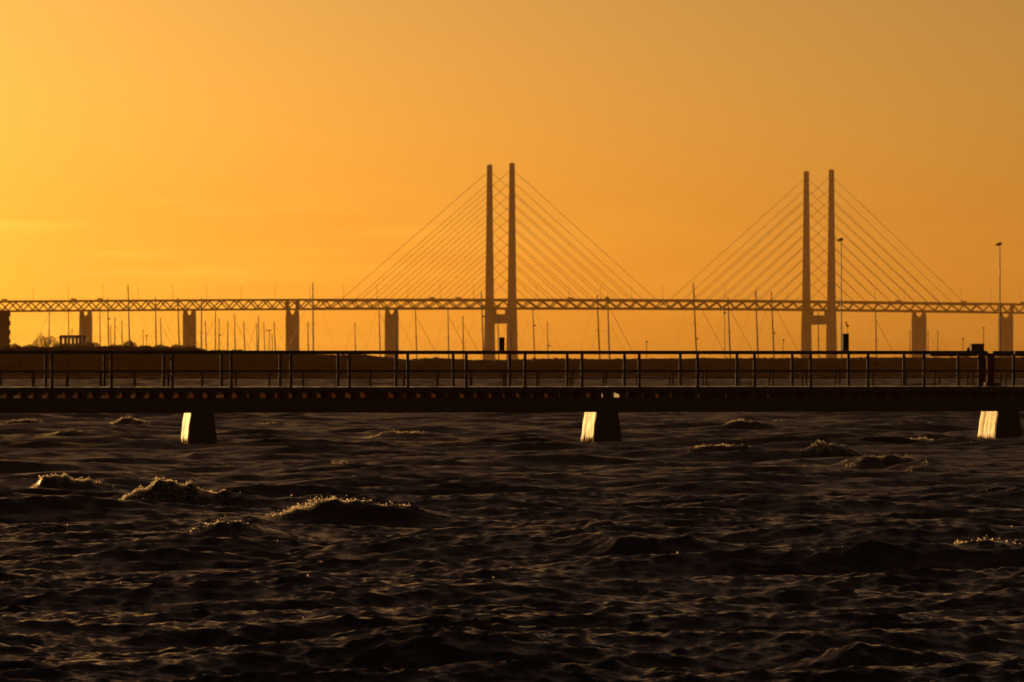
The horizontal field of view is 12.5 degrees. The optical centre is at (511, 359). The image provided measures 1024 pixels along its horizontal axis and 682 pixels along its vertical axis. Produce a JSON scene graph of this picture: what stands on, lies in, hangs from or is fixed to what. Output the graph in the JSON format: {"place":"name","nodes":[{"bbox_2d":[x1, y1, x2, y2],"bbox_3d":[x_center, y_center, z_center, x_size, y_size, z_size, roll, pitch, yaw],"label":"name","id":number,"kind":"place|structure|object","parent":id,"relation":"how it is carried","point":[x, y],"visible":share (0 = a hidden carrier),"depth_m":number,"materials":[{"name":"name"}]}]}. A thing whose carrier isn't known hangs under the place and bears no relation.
{"place":"outdoors","nodes":[
{"label":"outdoors","id":0,"kind":"place"},
{"bbox_2d":[0,376,1023,681],"bbox_3d":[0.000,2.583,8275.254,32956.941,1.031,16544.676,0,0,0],"label":"sea","id":1,"kind":"structure","parent":0,"point":[524,546],"depth_m":63.52,"materials":[{"name":"black liquid"}]},
{"bbox_2d":[32,304,60,346],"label":"sailboat","id":2,"kind":"object","parent":1,"relation":"on","point":[49,329],"visible":0.23,"depth_m":799.92,"materials":[{"name":"metal"}]},
{"bbox_2d":[60,309,81,345],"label":"sailboat","id":3,"kind":"object","parent":1,"relation":"on","point":[68,329],"visible":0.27,"depth_m":803.72,"materials":[{"name":"metal"}]},
{"bbox_2d":[78,322,91,345],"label":"sailboat","id":4,"kind":"object","parent":1,"relation":"on","point":[82,334],"visible":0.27,"depth_m":831.46,"materials":[{"name":"metal"}]},
{"bbox_2d":[91,307,112,345],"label":"sailboat","id":5,"kind":"object","parent":1,"relation":"on","point":[100,326],"visible":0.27,"depth_m":839.51,"materials":[{"name":"metal"}]},
{"bbox_2d":[95,298,123,345],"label":"sailboat","id":6,"kind":"object","parent":1,"relation":"on","point":[108,318],"visible":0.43,"depth_m":846.45,"materials":[{"name":"metal"}]},
{"bbox_2d":[106,317,124,345],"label":"sailboat","id":7,"kind":"object","parent":1,"relation":"on","point":[114,332],"visible":0.22,"depth_m":794.50,"materials":[{"name":"metal"}]},
{"bbox_2d":[110,286,154,345],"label":"sailboat","id":8,"kind":"object","parent":1,"relation":"on","point":[128,317],"visible":0.26,"depth_m":822.13,"materials":[{"name":"metal"}]},
{"bbox_2d":[140,297,177,346],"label":"sailboat","id":9,"kind":"object","parent":1,"relation":"on","point":[155,325],"visible":0.27,"depth_m":834.69,"materials":[{"name":"metal"}]},
{"bbox_2d":[153,318,173,347],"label":"sailboat","id":10,"kind":"object","parent":1,"relation":"on","point":[160,333],"visible":0.2,"depth_m":838.32,"materials":[{"name":"metal"}]},
{"bbox_2d":[163,298,198,346],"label":"sailboat","id":11,"kind":"object","parent":1,"relation":"on","point":[178,332],"visible":0.25,"depth_m":786.82,"materials":[{"name":"metal"}]},
{"bbox_2d":[197,321,209,349],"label":"sailboat","id":12,"kind":"object","parent":1,"relation":"on","point":[205,335],"visible":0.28,"depth_m":811.79,"materials":[{"name":"metal"}]},
{"bbox_2d":[185,298,223,349],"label":"sailboat","id":13,"kind":"object","parent":1,"relation":"on","point":[201,324],"visible":0.23,"depth_m":803.65,"materials":[{"name":"metal"}]},
{"bbox_2d":[200,311,220,349],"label":"sailboat","id":14,"kind":"object","parent":1,"relation":"on","point":[215,339],"visible":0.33,"depth_m":813.80,"materials":[{"name":"metal"}]},
{"bbox_2d":[210,327,230,350],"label":"sailboat","id":15,"kind":"object","parent":1,"relation":"on","point":[218,343],"visible":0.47,"depth_m":828.51,"materials":[{"name":"metal"}]},
{"bbox_2d":[221,321,239,349],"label":"sailboat","id":16,"kind":"object","parent":1,"relation":"on","point":[227,336],"visible":0.23,"depth_m":840.05,"materials":[{"name":"metal"}]},
{"bbox_2d":[226,313,250,350],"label":"sailboat","id":17,"kind":"object","parent":1,"relation":"on","point":[234,340],"visible":0.25,"depth_m":844.12,"materials":[{"name":"metal"}]},
{"bbox_2d":[235,321,257,349],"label":"sailboat","id":18,"kind":"object","parent":1,"relation":"on","point":[244,345],"visible":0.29,"depth_m":784.99,"materials":[{"name":"metal"}]},
{"bbox_2d":[252,323,261,350],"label":"sailboat","id":19,"kind":"object","parent":1,"relation":"on","point":[256,334],"visible":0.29,"depth_m":799.07,"materials":[{"name":"metal"}]},
{"bbox_2d":[249,316,273,350],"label":"sailboat","id":20,"kind":"object","parent":1,"relation":"on","point":[258,342],"visible":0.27,"depth_m":802.55,"materials":[{"name":"metal"}]},
{"bbox_2d":[265,323,278,350],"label":"sailboat","id":21,"kind":"object","parent":1,"relation":"on","point":[274,336],"visible":0.24,"depth_m":835.81,"materials":[{"name":"metal"}]},
{"bbox_2d":[279,322,290,350],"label":"sailboat","id":22,"kind":"object","parent":1,"relation":"on","point":[287,345],"visible":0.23,"depth_m":838.49,"materials":[{"name":"metal"}]},
{"bbox_2d":[298,321,316,350],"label":"sailboat","id":23,"kind":"object","parent":1,"relation":"on","point":[308,345],"visible":0.23,"depth_m":800.00,"materials":[{"name":"metal"}]},
{"bbox_2d":[286,282,334,350],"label":"sailboat","id":24,"kind":"object","parent":1,"relation":"on","point":[312,318],"visible":0.21,"depth_m":808.19,"materials":[{"name":"metal"}]},
{"bbox_2d":[365,305,403,358],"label":"sailboat","id":25,"kind":"object","parent":1,"relation":"on","point":[379,333],"visible":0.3,"depth_m":824.89,"materials":[{"name":"metal"}]},
{"bbox_2d":[384,309,413,350],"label":"sailboat","id":26,"kind":"object","parent":1,"relation":"on","point":[395,338],"visible":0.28,"depth_m":834.86,"materials":[{"name":"metal"}]},
{"bbox_2d":[399,307,434,358],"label":"sailboat","id":27,"kind":"object","parent":1,"relation":"on","point":[416,332],"visible":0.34,"depth_m":843.74,"materials":[{"name":"metal"}]},
{"bbox_2d":[436,313,471,359],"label":"sailboat","id":28,"kind":"object","parent":1,"relation":"on","point":[448,337],"visible":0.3,"depth_m":791.98,"materials":[{"name":"metal"}]},
{"bbox_2d":[449,316,482,359],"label":"sailboat","id":29,"kind":"object","parent":1,"relation":"on","point":[463,340],"visible":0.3,"depth_m":799.88,"materials":[{"name":"metal"}]},
{"bbox_2d":[466,292,507,359],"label":"sailboat","id":30,"kind":"object","parent":1,"relation":"on","point":[482,325],"visible":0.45,"depth_m":802.79,"materials":[{"name":"metal"}]},
{"bbox_2d":[489,320,514,359],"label":"sailboat","id":31,"kind":"object","parent":1,"relation":"on","point":[498,336],"visible":0.2,"depth_m":813.27,"materials":[{"name":"metal"}]},
{"bbox_2d":[0,350,1023,443],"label":"timber pier","id":32,"kind":"structure","parent":1,"relation":"in","point":[998,407],"depth_m":146.34,"materials":[{"name":"brown wood"}]},
{"bbox_2d":[498,337,504,350],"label":"marker post","id":33,"kind":"object","parent":32,"relation":"on","point":[501,343],"visible":1,"depth_m":148.16,"materials":[{"name":"black metal"}]},
{"bbox_2d":[842,322,848,349],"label":"marker post","id":34,"kind":"object","parent":32,"relation":"attached to","point":[845,341],"visible":1,"depth_m":150.14,"materials":[{"name":"black metal"}]},
{"bbox_2d":[981,354,984,385],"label":"narrow post","id":35,"kind":"object","parent":32,"relation":"on","point":[982,368],"visible":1,"depth_m":149.77,"materials":[{"name":"black metal"}]},
{"bbox_2d":[984,353,999,385],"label":"rescue box","id":36,"kind":"object","parent":32,"relation":"on","point":[990,365],"visible":1,"depth_m":149.90,"materials":[{"name":"red paint"}]},
{"bbox_2d":[0,163,1023,359],"bbox_3d":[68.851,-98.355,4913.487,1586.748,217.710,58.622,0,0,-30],"label":"cable stayed bridge","id":37,"kind":"structure","parent":1,"relation":"on","point":[828,320],"depth_m":4885.76,"materials":[{"name":"concrete"}]},
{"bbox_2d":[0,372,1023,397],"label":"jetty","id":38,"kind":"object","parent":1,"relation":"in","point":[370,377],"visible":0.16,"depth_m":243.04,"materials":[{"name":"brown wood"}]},
{"bbox_2d":[503,318,525,350],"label":"sailboat","id":39,"kind":"object","parent":1,"relation":"on","point":[510,335],"visible":0.24,"depth_m":819.96,"materials":[{"name":"metal"}]},
{"bbox_2d":[11,417,1019,617],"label":"sea foam","id":40,"kind":"object","parent":1,"relation":"on","point":[136,490],"visible":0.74,"depth_m":80.92,"materials":[{"name":"beige"}]},
{"bbox_2d":[517,306,536,357],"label":"sailboat","id":41,"kind":"object","parent":1,"relation":"on","point":[533,331],"visible":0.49,"depth_m":838.19,"materials":[{"name":"metal"}]},
{"bbox_2d":[536,322,564,358],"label":"sailboat","id":42,"kind":"object","parent":1,"relation":"on","point":[547,339],"visible":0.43,"depth_m":844.15,"materials":[{"name":"metal"}]},
{"bbox_2d":[582,295,621,358],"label":"sailboat","id":43,"kind":"object","parent":1,"relation":"on","point":[598,328],"visible":0.25,"depth_m":790.91,"materials":[{"name":"metal"}]},
{"bbox_2d":[589,295,635,358],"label":"sailboat","id":44,"kind":"object","parent":1,"relation":"on","point":[608,328],"visible":0.22,"depth_m":803.80,"materials":[{"name":"metal"}]},
{"bbox_2d":[673,282,726,356],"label":"sailboat","id":45,"kind":"object","parent":1,"relation":"on","point":[695,321],"visible":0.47,"depth_m":807.30,"materials":[{"name":"metal"}]},
{"bbox_2d":[723,308,725,357],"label":"harbour lamp","id":46,"kind":"object","parent":1,"relation":"in","point":[724,312],"visible":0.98,"depth_m":859.98,"materials":[{"name":"metal"}]},
{"bbox_2d":[714,298,751,357],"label":"sailboat","id":47,"kind":"object","parent":1,"relation":"on","point":[729,328],"visible":0.25,"depth_m":821.37,"materials":[{"name":"metal"}]},
{"bbox_2d":[738,291,783,357],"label":"sailboat","id":48,"kind":"object","parent":1,"relation":"on","point":[757,326],"visible":0.31,"depth_m":821.52,"materials":[{"name":"metal"}]},
{"bbox_2d":[756,292,797,357],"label":"sailboat","id":49,"kind":"object","parent":1,"relation":"on","point":[773,332],"visible":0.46,"depth_m":836.18,"materials":[{"name":"metal"}]},
{"bbox_2d":[804,313,838,357],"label":"sailboat","id":50,"kind":"object","parent":1,"relation":"on","point":[818,334],"visible":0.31,"depth_m":842.76,"materials":[{"name":"metal"}]},
{"bbox_2d":[863,312,895,357],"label":"sailboat","id":51,"kind":"object","parent":1,"relation":"on","point":[876,335],"visible":0.29,"depth_m":784.81,"materials":[{"name":"metal"}]},
{"bbox_2d":[926,352,1023,382],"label":"landing stage","id":52,"kind":"object","parent":1,"relation":"in","point":[985,355],"visible":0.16,"depth_m":236.07,"materials":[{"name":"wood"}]},
{"bbox_2d":[969,344,984,350],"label":"control cabinet","id":53,"kind":"object","parent":52,"relation":"on","point":[976,347],"visible":0.73,"depth_m":236.80,"materials":[{"name":"black metal"}]},
{"bbox_2d":[0,345,1023,376],"bbox_3d":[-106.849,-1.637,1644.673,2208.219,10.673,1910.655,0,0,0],"label":"shore","id":54,"kind":"structure","parent":0,"point":[181,362],"depth_m":701.33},
{"bbox_2d":[0,306,10,346],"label":"apartment block","id":55,"kind":"structure","parent":54,"relation":"on","point":[5,330],"depth_m":1550.80,"materials":[{"name":"concrete"}]},
{"bbox_2d":[6,343,20,346],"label":"bare shrub","id":56,"kind":"object","parent":54,"relation":"on","point":[14,345],"visible":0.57,"depth_m":1299.54,"materials":[{"name":"brown plant"}]},
{"bbox_2d":[33,336,60,346],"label":"bare shrub","id":57,"kind":"object","parent":54,"relation":"on","point":[45,344],"visible":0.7,"depth_m":1299.42,"materials":[{"name":"brown plant"}]},
{"bbox_2d":[52,344,74,346],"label":"bare shrub","id":58,"kind":"object","parent":54,"relation":"on","point":[62,345],"visible":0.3,"depth_m":1239.44,"materials":[{"name":"brown plant"}]},
{"bbox_2d":[59,335,85,346],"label":"pavilion","id":59,"kind":"structure","parent":54,"relation":"on","point":[73,341],"depth_m":1490.05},
{"bbox_2d":[80,340,99,346],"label":"bare shrub","id":60,"kind":"object","parent":54,"relation":"on","point":[90,344],"visible":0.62,"depth_m":1289.18,"materials":[{"name":"brown plant"}]},
{"bbox_2d":[123,340,137,346],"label":"bare shrub","id":61,"kind":"object","parent":54,"relation":"on","point":[127,343],"visible":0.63,"depth_m":1249.62,"materials":[{"name":"brown plant"}]},
{"bbox_2d":[836,238,842,357],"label":"floodlight mast","id":62,"kind":"object","parent":54,"relation":"on","point":[840,239],"visible":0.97,"depth_m":1039.87,"materials":[{"name":"metal"}]},
{"bbox_2d":[995,242,1001,356],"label":"floodlight mast","id":63,"kind":"object","parent":54,"relation":"on","point":[999,244],"visible":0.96,"depth_m":1019.91,"materials":[{"name":"metal"}]},
{"bbox_2d":[0,0,1023,359],"label":"sky","id":64,"kind":"structure","parent":0,"point":[206,149],"materials":[{"name":"orange"}]}
]}

